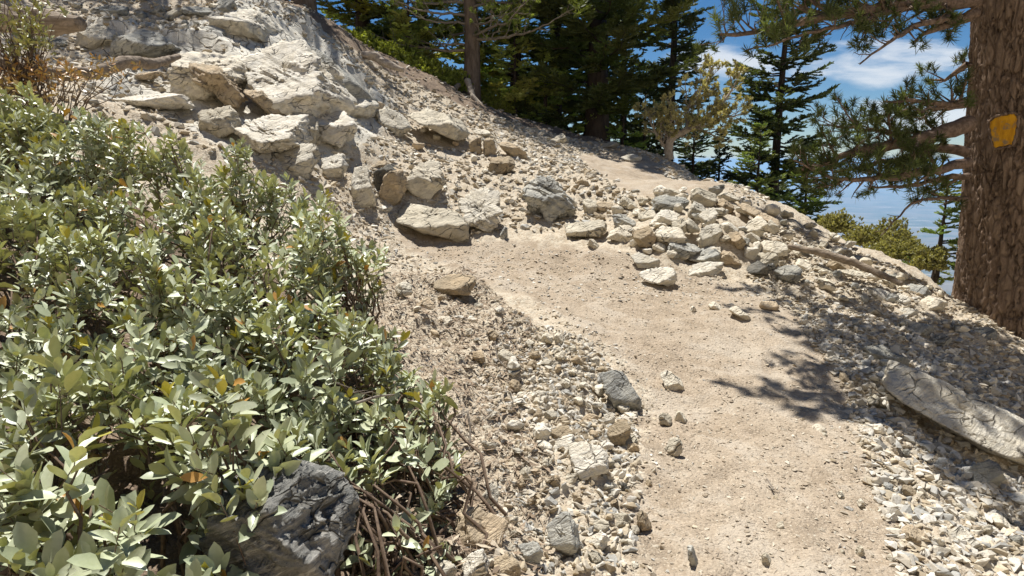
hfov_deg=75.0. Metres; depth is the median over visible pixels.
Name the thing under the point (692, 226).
rock
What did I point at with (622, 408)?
stone
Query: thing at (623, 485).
rock
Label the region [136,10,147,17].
stone
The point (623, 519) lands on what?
rock
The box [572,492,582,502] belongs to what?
stone
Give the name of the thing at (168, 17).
stone
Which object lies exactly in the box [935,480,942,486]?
stone
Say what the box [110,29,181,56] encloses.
rock
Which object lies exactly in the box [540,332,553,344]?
stone
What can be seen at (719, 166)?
slender fir
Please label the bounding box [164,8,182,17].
rock
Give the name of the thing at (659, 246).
rock
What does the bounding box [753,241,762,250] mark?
rock
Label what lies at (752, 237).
rock
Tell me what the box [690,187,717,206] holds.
rock
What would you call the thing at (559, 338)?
rock
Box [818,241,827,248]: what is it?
stone
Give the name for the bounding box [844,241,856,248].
stone
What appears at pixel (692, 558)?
rock
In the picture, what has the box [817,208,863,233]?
bush
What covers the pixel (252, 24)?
rock
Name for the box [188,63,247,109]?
rock
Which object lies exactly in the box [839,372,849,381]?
rock
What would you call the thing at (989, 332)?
rock
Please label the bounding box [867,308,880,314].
stone
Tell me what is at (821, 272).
stone
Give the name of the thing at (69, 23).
rock
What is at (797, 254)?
stone
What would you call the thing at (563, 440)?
rock
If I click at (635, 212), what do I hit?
stone
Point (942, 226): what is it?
young fir
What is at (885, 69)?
sky
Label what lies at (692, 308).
rock
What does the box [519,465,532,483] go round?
rock
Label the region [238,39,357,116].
rock
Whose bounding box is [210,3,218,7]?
stone
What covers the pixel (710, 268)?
rock
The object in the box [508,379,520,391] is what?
stone
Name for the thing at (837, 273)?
stone
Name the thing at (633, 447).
stone
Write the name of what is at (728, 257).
rock
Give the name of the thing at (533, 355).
stone
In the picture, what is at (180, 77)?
rock
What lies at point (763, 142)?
young fir
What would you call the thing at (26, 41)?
leafy shrub
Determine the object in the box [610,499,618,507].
stone
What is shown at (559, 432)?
rock
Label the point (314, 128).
rock
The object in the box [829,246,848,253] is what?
rock
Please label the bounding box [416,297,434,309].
rock
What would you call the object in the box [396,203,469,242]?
rock
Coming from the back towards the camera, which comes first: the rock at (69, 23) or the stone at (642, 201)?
the stone at (642, 201)
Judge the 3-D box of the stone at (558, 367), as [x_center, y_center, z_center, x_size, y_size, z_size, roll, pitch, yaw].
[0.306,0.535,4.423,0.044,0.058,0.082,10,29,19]
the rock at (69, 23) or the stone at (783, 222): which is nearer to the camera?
the rock at (69, 23)
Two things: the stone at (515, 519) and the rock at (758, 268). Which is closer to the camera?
the stone at (515, 519)
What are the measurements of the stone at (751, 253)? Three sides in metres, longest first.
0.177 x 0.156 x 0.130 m
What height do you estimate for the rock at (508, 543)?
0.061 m
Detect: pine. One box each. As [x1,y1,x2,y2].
[291,0,317,11]
[366,0,582,101]
[692,0,1023,338]
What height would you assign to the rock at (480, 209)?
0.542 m
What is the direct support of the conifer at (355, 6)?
on the ground
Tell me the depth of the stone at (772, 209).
8.68 m
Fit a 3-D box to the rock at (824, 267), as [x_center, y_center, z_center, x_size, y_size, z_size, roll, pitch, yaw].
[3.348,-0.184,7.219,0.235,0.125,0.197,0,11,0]
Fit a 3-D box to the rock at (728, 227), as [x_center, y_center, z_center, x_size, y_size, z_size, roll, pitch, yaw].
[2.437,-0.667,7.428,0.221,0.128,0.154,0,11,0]
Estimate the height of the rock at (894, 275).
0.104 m
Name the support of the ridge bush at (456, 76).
on the ground
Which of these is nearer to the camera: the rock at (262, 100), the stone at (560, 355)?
the stone at (560, 355)
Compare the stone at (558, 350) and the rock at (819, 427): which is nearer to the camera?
the rock at (819, 427)
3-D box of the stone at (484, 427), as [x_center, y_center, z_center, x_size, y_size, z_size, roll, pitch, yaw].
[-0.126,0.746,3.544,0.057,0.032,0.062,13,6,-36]
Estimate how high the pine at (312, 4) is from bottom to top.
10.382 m
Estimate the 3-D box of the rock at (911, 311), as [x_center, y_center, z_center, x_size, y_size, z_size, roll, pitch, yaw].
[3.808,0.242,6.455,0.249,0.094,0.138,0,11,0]
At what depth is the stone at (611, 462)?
3.33 m
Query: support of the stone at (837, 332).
on the ground
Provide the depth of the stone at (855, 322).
5.75 m
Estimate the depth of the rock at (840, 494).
3.27 m
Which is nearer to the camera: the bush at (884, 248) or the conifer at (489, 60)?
the bush at (884, 248)
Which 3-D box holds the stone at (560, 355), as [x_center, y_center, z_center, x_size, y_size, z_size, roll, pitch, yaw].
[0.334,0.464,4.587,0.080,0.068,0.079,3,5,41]
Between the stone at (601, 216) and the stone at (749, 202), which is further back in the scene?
the stone at (749, 202)
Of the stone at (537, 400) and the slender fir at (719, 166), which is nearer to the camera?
the stone at (537, 400)
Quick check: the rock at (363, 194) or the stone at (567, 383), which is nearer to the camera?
the stone at (567, 383)
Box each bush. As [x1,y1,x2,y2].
[346,25,382,50]
[370,34,405,61]
[395,50,430,72]
[415,57,453,84]
[439,62,473,91]
[481,87,518,112]
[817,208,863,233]
[841,222,894,247]
[863,240,901,258]
[874,216,919,244]
[889,234,931,261]
[907,244,950,273]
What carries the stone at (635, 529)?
on the dirt trail
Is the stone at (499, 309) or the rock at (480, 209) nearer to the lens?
the stone at (499, 309)
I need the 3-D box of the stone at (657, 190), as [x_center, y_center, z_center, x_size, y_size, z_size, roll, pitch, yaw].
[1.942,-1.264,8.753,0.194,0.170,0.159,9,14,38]
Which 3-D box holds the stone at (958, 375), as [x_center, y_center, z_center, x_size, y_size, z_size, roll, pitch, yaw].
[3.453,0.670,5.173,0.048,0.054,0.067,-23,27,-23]
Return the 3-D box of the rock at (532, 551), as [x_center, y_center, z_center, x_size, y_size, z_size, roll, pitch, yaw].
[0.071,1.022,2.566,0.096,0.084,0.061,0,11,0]
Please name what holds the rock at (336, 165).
on the ground
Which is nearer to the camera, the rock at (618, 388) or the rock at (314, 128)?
the rock at (618, 388)
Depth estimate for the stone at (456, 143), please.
10.63 m
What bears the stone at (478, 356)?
on the ground
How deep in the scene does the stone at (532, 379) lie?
4.28 m
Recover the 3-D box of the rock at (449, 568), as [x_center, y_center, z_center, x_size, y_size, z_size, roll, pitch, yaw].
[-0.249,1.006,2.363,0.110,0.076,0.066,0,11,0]
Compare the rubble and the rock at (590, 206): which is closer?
the rubble
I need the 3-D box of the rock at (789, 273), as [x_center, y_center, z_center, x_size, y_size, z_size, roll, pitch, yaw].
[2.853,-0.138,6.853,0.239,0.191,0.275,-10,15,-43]
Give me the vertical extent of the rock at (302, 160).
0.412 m
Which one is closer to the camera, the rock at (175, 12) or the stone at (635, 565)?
the stone at (635, 565)
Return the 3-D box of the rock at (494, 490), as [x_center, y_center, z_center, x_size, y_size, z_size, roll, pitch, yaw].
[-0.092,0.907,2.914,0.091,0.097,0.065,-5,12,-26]
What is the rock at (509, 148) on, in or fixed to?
on the ground
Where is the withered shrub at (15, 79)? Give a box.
[0,53,142,150]
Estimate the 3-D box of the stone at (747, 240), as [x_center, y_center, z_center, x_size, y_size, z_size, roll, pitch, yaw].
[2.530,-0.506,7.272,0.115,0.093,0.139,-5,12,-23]
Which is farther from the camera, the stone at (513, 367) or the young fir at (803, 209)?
the young fir at (803, 209)
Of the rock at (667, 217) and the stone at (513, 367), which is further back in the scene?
the rock at (667, 217)
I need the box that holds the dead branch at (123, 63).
[0,54,180,81]
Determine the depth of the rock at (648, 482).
3.24 m
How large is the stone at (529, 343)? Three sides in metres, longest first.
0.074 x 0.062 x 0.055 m
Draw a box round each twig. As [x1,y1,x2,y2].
[336,383,394,404]
[427,402,480,431]
[462,407,491,450]
[494,341,506,368]
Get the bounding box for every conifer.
[316,0,443,58]
[341,0,511,84]
[429,0,593,130]
[478,0,643,144]
[496,0,701,141]
[608,3,659,147]
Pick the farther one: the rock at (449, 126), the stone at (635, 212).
the rock at (449, 126)
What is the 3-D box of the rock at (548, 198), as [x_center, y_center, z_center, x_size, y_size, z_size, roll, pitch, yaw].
[0.459,-1.102,8.418,0.696,0.630,0.548,3,11,15]
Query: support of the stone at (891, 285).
on the ground
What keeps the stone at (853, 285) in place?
on the ground
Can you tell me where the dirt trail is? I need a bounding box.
[393,151,927,575]
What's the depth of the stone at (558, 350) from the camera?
4.70 m
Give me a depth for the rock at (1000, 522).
3.38 m
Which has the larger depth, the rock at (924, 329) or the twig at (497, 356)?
the rock at (924, 329)
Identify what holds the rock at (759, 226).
on the ground
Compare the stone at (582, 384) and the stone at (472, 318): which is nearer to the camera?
the stone at (582, 384)
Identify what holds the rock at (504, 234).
on the ground
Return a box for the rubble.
[358,236,953,575]
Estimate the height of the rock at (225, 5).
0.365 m
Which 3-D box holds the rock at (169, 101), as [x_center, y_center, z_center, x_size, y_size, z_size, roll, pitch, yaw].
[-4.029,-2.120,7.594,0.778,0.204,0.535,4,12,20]
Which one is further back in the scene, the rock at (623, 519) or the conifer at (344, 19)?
the conifer at (344, 19)
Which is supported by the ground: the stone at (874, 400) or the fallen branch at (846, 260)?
the stone at (874, 400)
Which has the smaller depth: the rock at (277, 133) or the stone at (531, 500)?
the stone at (531, 500)
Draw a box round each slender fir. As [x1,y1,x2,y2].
[628,0,721,179]
[705,131,735,182]
[721,0,848,219]
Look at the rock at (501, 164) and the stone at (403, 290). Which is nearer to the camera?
the stone at (403, 290)
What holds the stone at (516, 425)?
on the ground
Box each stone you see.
[73,2,82,7]
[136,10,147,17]
[164,15,173,19]
[178,24,187,28]
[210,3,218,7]
[377,101,384,108]
[395,282,411,298]
[412,143,424,149]
[413,306,420,311]
[430,330,439,337]
[433,134,440,139]
[437,294,446,300]
[442,341,449,346]
[452,141,459,145]
[453,315,463,319]
[454,83,460,89]
[465,328,472,336]
[467,315,477,322]
[471,154,476,161]
[472,350,484,362]
[474,302,483,308]
[481,440,496,450]
[482,424,491,429]
[488,330,498,340]
[494,306,503,313]
[506,420,524,430]
[507,356,520,376]
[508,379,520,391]
[509,516,518,525]
[510,530,518,536]
[512,448,522,453]
[513,351,524,357]
[513,398,526,404]
[517,478,525,486]
[525,339,534,347]
[526,360,536,368]
[527,375,535,384]
[527,498,536,504]
[528,351,540,359]
[533,397,543,405]
[533,411,542,418]
[533,422,550,439]
[535,390,545,395]
[536,440,552,450]
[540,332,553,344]
[540,458,552,467]
[541,359,551,365]
[541,377,548,382]
[547,566,553,574]
[553,347,561,354]
[554,351,565,359]
[554,551,562,559]
[555,364,561,372]
[557,446,564,452]
[560,378,570,388]
[565,345,577,353]
[567,410,574,416]
[568,369,579,375]
[570,355,583,365]
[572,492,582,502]
[573,397,585,405]
[578,382,587,388]
[581,413,598,421]
[584,372,594,379]
[588,550,602,562]
[589,357,599,365]
[589,430,597,437]
[591,402,601,407]
[595,384,604,396]
[596,190,602,195]
[596,214,604,219]
[596,366,607,371]
[600,440,613,449]
[603,482,613,488]
[609,460,614,466]
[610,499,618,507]
[611,206,623,213]
[617,404,629,413]
[617,528,622,537]
[627,204,637,208]
[627,442,639,451]
[629,239,636,246]
[631,525,639,534]
[631,563,638,568]
[632,208,641,215]
[638,198,647,204]
[642,248,651,253]
[652,222,666,227]
[653,185,664,196]
[666,250,677,257]
[673,203,683,212]
[675,193,687,197]
[678,187,686,192]
[691,213,698,219]
[696,237,703,248]
[708,184,724,194]
[715,207,728,216]
[720,235,730,241]
[735,207,749,216]
[738,226,747,231]
[741,200,751,204]
[744,237,749,245]
[744,247,758,259]
[764,204,781,215]
[767,219,779,233]
[767,263,774,269]
[779,230,793,239]
[780,210,793,217]
[780,219,787,225]
[793,250,801,257]
[803,222,816,227]
[809,228,817,236]
[817,278,835,291]
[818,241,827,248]
[818,269,828,274]
[828,232,840,241]
[831,329,841,335]
[832,270,842,277]
[838,295,848,300]
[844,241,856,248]
[850,282,860,288]
[851,319,858,325]
[859,257,872,265]
[861,296,868,302]
[867,273,880,281]
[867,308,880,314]
[867,394,883,408]
[869,375,878,381]
[873,424,887,433]
[874,445,882,450]
[879,359,887,365]
[882,279,895,288]
[883,482,892,491]
[886,293,898,301]
[896,272,908,280]
[896,321,907,326]
[899,285,909,289]
[902,449,909,456]
[906,465,913,469]
[932,537,944,546]
[934,357,946,366]
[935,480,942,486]
[938,290,944,297]
[952,371,962,378]
[952,502,962,508]
[953,323,969,332]
[954,436,963,440]
[964,514,975,520]
[970,486,978,492]
[981,524,993,535]
[1003,408,1014,413]
[1007,355,1019,361]
[1009,535,1022,543]
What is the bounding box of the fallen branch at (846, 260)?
[787,244,903,285]
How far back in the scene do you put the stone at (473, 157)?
10.03 m
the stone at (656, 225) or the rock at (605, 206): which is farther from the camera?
the rock at (605, 206)
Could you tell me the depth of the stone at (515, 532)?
2.69 m
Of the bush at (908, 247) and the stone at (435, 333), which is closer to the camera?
the stone at (435, 333)
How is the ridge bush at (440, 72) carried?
on the ground
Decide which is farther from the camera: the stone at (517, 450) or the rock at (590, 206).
the rock at (590, 206)
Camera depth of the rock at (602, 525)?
2.88 m
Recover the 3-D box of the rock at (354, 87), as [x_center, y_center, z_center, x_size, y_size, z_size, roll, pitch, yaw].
[-2.731,-3.286,10.317,1.275,1.133,0.875,9,14,40]
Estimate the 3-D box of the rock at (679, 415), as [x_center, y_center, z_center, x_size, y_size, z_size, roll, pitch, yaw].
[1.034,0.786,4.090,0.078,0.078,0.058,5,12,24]
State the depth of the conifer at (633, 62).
19.96 m
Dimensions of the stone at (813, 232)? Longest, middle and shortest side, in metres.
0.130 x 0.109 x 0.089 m
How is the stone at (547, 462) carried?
on the ground
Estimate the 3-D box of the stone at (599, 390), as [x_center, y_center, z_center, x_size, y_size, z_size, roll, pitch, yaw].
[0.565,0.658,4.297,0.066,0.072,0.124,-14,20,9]
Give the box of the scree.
[745,217,1023,575]
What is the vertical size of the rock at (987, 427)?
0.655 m
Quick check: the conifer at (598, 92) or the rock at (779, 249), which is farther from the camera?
the conifer at (598, 92)
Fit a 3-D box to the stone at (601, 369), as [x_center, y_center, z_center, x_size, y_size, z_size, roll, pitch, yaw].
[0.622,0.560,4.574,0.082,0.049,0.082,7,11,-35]
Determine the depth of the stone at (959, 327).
6.17 m
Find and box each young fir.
[383,0,446,68]
[481,3,544,117]
[518,40,584,131]
[605,93,651,149]
[614,81,663,153]
[675,112,719,179]
[728,122,798,207]
[772,142,830,222]
[896,172,961,284]
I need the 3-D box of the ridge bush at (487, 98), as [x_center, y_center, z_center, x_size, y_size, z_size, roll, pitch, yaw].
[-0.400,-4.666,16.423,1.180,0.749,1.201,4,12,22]
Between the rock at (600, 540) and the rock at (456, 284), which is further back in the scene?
the rock at (456, 284)
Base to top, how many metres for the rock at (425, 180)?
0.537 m
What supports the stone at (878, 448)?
on the ground
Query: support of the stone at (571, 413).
on the ground
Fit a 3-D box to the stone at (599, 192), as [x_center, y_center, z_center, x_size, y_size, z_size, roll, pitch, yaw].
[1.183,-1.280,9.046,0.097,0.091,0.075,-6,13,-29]
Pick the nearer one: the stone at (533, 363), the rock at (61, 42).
the stone at (533, 363)
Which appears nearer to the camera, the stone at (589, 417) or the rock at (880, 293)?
the stone at (589, 417)
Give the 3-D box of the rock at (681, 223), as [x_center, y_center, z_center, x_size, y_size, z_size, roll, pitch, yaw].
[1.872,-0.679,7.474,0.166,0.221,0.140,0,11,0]
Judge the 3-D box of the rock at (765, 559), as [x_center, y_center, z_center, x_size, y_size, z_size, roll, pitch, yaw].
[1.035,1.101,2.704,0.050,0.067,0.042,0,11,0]
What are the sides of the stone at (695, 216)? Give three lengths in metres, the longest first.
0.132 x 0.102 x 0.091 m
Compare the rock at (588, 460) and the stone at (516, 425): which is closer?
the rock at (588, 460)
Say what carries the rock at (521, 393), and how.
on the ground
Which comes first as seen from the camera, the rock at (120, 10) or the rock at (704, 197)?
the rock at (704, 197)
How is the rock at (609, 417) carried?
on the ground
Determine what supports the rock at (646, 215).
on the ground
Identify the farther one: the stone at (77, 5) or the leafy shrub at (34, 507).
the stone at (77, 5)
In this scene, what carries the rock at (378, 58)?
on the ground
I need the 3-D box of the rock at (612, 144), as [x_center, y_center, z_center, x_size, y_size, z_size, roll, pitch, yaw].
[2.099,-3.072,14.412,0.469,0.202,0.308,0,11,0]
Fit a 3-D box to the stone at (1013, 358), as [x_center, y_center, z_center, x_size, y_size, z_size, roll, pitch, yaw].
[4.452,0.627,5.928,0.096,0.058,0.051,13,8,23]
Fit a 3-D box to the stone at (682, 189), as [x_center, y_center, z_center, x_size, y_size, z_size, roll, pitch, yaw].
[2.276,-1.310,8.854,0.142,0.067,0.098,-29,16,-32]
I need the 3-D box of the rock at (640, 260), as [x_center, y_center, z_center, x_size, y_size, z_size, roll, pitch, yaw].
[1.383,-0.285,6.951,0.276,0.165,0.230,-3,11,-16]
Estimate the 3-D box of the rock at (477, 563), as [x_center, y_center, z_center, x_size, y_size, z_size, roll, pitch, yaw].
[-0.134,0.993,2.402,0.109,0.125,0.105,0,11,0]
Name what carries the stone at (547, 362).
on the ground
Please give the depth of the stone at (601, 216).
8.21 m
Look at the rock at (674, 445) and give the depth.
3.61 m
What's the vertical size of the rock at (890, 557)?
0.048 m
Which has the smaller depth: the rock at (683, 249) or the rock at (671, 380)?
the rock at (671, 380)
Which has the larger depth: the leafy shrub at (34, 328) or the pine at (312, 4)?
the pine at (312, 4)
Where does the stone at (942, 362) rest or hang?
on the ground
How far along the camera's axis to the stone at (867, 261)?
7.34 m
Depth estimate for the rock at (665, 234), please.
7.22 m
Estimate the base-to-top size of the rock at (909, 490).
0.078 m
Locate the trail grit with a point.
(769, 517)
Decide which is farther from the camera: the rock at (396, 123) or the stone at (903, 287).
the rock at (396, 123)
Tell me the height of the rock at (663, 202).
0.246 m
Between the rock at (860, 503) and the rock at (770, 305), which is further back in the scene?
the rock at (770, 305)
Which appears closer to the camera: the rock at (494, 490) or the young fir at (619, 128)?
the rock at (494, 490)
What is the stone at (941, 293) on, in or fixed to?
on the ground
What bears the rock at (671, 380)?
on the dirt trail
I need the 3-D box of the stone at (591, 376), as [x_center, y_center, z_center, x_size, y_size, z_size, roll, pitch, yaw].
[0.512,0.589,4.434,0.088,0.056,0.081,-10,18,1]
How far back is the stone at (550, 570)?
2.56 m
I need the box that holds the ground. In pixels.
[0,0,1023,575]
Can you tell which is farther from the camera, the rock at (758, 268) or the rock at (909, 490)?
the rock at (758, 268)
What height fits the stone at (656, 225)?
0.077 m
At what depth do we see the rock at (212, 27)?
9.66 m
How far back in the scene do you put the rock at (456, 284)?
5.87 m
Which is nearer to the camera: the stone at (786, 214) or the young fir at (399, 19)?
the stone at (786, 214)
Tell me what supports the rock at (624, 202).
on the ground
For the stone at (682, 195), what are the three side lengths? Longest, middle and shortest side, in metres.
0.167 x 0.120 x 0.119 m
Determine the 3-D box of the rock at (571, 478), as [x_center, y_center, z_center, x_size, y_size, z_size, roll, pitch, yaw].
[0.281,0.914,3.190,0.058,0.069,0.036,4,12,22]
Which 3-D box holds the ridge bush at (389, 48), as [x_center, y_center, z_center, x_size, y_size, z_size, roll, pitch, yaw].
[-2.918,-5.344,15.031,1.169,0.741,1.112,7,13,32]
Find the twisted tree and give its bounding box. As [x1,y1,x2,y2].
[632,53,753,159]
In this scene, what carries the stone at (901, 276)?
on the ground
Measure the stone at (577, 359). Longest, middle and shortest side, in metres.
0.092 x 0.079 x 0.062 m
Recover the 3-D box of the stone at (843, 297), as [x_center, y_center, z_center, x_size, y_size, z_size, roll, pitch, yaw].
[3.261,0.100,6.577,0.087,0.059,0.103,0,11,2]
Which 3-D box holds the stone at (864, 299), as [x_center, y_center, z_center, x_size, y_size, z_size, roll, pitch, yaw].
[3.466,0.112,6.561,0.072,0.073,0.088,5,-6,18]
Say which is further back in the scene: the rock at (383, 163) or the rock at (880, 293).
the rock at (383, 163)
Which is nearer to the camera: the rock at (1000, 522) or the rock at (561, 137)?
the rock at (1000, 522)
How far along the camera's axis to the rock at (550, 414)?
3.81 m
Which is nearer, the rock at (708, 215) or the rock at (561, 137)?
the rock at (708, 215)
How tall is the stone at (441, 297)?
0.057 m
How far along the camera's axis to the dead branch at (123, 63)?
6.15 m
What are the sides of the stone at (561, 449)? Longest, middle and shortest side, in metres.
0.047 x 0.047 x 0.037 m
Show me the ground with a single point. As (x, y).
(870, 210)
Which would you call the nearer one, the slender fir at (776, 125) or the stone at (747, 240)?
the stone at (747, 240)
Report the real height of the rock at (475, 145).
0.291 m
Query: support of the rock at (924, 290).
on the ground
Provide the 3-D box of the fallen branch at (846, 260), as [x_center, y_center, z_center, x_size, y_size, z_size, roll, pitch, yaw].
[3.528,-0.262,7.099,1.174,0.338,0.171,9,14,39]
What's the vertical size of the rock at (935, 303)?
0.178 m
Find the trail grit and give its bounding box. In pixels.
[403,233,950,575]
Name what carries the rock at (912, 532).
on the ground
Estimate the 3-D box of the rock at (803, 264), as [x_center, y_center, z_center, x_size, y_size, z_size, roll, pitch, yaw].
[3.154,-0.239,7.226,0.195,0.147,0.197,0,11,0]
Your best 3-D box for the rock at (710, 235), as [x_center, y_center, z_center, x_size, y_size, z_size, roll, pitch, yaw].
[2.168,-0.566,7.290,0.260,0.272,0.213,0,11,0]
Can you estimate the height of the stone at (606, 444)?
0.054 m
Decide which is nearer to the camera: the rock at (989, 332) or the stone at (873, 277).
the rock at (989, 332)
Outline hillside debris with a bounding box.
[0,0,769,275]
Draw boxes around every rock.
[0,4,86,37]
[45,37,67,46]
[75,24,118,48]
[90,5,129,15]
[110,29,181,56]
[115,93,195,109]
[134,71,160,79]
[149,5,165,13]
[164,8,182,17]
[167,51,248,100]
[181,6,211,16]
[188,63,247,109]
[197,105,241,137]
[199,456,359,575]
[201,25,225,35]
[208,9,283,41]
[211,0,237,11]
[234,114,313,153]
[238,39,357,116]
[243,89,286,115]
[275,143,319,179]
[290,39,377,101]
[292,111,320,143]
[316,111,357,147]
[321,63,358,105]
[321,153,348,177]
[350,99,378,117]
[351,165,375,207]
[373,164,398,190]
[376,108,411,136]
[376,160,387,167]
[379,167,406,205]
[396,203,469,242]
[406,109,470,140]
[406,160,444,199]
[410,412,442,441]
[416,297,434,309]
[431,537,445,547]
[431,560,456,575]
[433,274,475,295]
[437,316,453,325]
[454,503,508,549]
[457,187,502,232]
[461,549,489,575]
[468,137,481,154]
[473,129,491,136]
[482,483,498,504]
[483,137,496,156]
[488,156,515,173]
[493,551,520,575]
[497,349,515,362]
[498,142,528,160]
[500,226,507,238]
[502,541,516,551]
[516,391,537,396]
[518,541,542,564]
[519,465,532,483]
[522,175,576,221]
[544,410,556,419]
[546,511,580,555]
[549,475,560,488]
[551,425,573,438]
[552,133,566,142]
[553,434,574,454]
[554,332,565,344]
[557,393,569,407]
[565,219,606,237]
[566,473,576,484]
[567,441,608,480]
[575,178,588,186]
[583,198,597,213]
[587,239,598,248]
[591,530,609,550]
[593,518,609,532]
[597,201,613,212]
[599,370,641,409]
[602,141,619,148]
[603,412,614,424]
[606,225,633,241]
[607,421,630,446]
[612,214,635,226]
[614,512,631,527]
[618,196,635,208]
[620,154,641,161]
[620,482,628,490]
[622,434,637,445]
[631,252,660,267]
[632,226,655,247]
[636,510,651,531]
[638,210,655,220]
[639,267,676,285]
[646,479,652,486]
[649,209,679,225]
[651,194,689,211]
[652,242,665,251]
[654,226,686,242]
[658,188,680,195]
[659,412,671,425]
[660,370,683,389]
[665,437,682,455]
[666,242,701,257]
[671,217,686,233]
[674,411,687,422]
[685,218,699,232]
[687,201,705,217]
[687,545,697,565]
[688,246,720,262]
[688,261,723,276]
[689,306,695,311]
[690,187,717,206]
[698,207,718,223]
[698,223,722,247]
[708,301,722,309]
[715,198,734,213]
[718,191,740,201]
[720,222,739,232]
[720,251,740,264]
[727,231,745,249]
[728,306,750,320]
[735,202,780,226]
[745,216,769,236]
[746,232,761,242]
[746,261,769,274]
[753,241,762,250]
[753,252,778,266]
[759,300,778,310]
[761,240,787,256]
[761,553,770,564]
[774,265,802,283]
[776,521,783,528]
[795,258,812,270]
[812,424,826,431]
[813,265,832,273]
[827,260,850,270]
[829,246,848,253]
[836,490,844,498]
[837,269,866,277]
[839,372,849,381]
[854,545,864,556]
[856,498,865,509]
[862,345,909,366]
[869,288,889,300]
[882,270,896,277]
[882,360,1023,465]
[886,553,896,561]
[896,293,910,304]
[898,283,931,296]
[899,307,918,316]
[899,524,928,544]
[902,485,916,495]
[909,322,933,336]
[920,296,948,310]
[930,333,951,345]
[947,526,982,550]
[967,459,1005,486]
[974,327,996,339]
[990,513,1011,528]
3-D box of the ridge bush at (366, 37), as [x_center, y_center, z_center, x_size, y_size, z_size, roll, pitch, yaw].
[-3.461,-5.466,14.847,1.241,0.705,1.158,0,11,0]
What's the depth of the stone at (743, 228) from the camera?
7.54 m
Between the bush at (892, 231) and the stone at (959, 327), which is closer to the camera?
the stone at (959, 327)
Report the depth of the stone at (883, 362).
5.03 m
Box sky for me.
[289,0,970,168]
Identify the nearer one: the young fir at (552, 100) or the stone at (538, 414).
the stone at (538, 414)
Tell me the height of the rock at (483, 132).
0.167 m
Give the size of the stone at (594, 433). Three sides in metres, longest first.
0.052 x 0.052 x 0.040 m
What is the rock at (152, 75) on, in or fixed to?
on the ground
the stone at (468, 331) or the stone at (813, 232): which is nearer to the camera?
the stone at (468, 331)
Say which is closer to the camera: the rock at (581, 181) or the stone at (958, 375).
the stone at (958, 375)
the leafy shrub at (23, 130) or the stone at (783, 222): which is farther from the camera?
the stone at (783, 222)
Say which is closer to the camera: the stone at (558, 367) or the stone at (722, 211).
the stone at (558, 367)
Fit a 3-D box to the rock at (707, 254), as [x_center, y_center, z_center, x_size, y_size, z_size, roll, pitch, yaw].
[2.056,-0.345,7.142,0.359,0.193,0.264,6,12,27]
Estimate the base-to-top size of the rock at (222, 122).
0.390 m
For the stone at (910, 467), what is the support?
on the ground
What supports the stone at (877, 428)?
on the ground
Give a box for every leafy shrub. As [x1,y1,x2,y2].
[0,0,68,96]
[0,80,166,262]
[0,182,160,461]
[0,335,211,575]
[33,198,326,444]
[54,118,313,313]
[80,335,326,575]
[161,283,441,468]
[236,183,402,383]
[300,424,461,575]
[321,377,507,556]
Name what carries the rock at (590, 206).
on the ground
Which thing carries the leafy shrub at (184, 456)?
on the ground
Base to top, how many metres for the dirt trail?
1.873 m
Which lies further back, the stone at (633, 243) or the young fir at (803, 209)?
the young fir at (803, 209)
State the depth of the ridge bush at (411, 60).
15.10 m
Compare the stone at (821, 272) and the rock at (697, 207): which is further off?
the rock at (697, 207)
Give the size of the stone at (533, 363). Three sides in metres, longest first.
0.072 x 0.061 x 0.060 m
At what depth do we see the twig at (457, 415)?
3.24 m
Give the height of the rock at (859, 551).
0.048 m
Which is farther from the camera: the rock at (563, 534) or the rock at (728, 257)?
the rock at (728, 257)
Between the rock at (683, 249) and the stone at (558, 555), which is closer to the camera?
the stone at (558, 555)
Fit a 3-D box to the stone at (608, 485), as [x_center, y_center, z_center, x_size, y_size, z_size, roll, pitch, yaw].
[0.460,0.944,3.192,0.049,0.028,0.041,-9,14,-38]
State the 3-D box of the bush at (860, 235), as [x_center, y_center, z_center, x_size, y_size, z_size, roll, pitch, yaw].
[5.624,-0.836,10.625,0.826,0.437,0.798,0,11,0]
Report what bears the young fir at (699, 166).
on the ground
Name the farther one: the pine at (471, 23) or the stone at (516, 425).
the pine at (471, 23)
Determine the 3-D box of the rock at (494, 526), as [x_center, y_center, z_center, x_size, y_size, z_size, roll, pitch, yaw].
[-0.120,0.944,2.588,0.217,0.190,0.152,0,11,0]
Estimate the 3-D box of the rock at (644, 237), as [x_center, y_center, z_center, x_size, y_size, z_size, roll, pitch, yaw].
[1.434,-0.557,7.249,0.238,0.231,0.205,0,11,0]
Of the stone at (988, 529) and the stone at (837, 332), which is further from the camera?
the stone at (837, 332)
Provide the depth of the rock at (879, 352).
5.20 m
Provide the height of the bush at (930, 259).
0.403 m
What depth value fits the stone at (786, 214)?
8.78 m
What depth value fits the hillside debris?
9.48 m
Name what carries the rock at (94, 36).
on the ground
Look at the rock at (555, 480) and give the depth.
3.12 m
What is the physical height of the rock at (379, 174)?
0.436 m
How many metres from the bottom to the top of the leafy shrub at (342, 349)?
0.953 m
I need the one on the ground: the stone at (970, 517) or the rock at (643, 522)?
the stone at (970, 517)
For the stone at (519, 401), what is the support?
on the ground
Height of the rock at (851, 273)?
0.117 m
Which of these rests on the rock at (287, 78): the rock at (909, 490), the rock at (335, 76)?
the rock at (335, 76)
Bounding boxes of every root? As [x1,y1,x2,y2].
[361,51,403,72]
[464,78,500,113]
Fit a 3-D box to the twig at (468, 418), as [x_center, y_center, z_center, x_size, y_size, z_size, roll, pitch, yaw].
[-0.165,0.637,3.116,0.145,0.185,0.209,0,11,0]
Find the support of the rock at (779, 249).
on the ground
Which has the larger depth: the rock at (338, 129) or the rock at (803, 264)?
the rock at (338, 129)
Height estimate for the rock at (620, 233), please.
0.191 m
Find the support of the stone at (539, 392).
on the ground
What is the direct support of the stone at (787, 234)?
on the ground

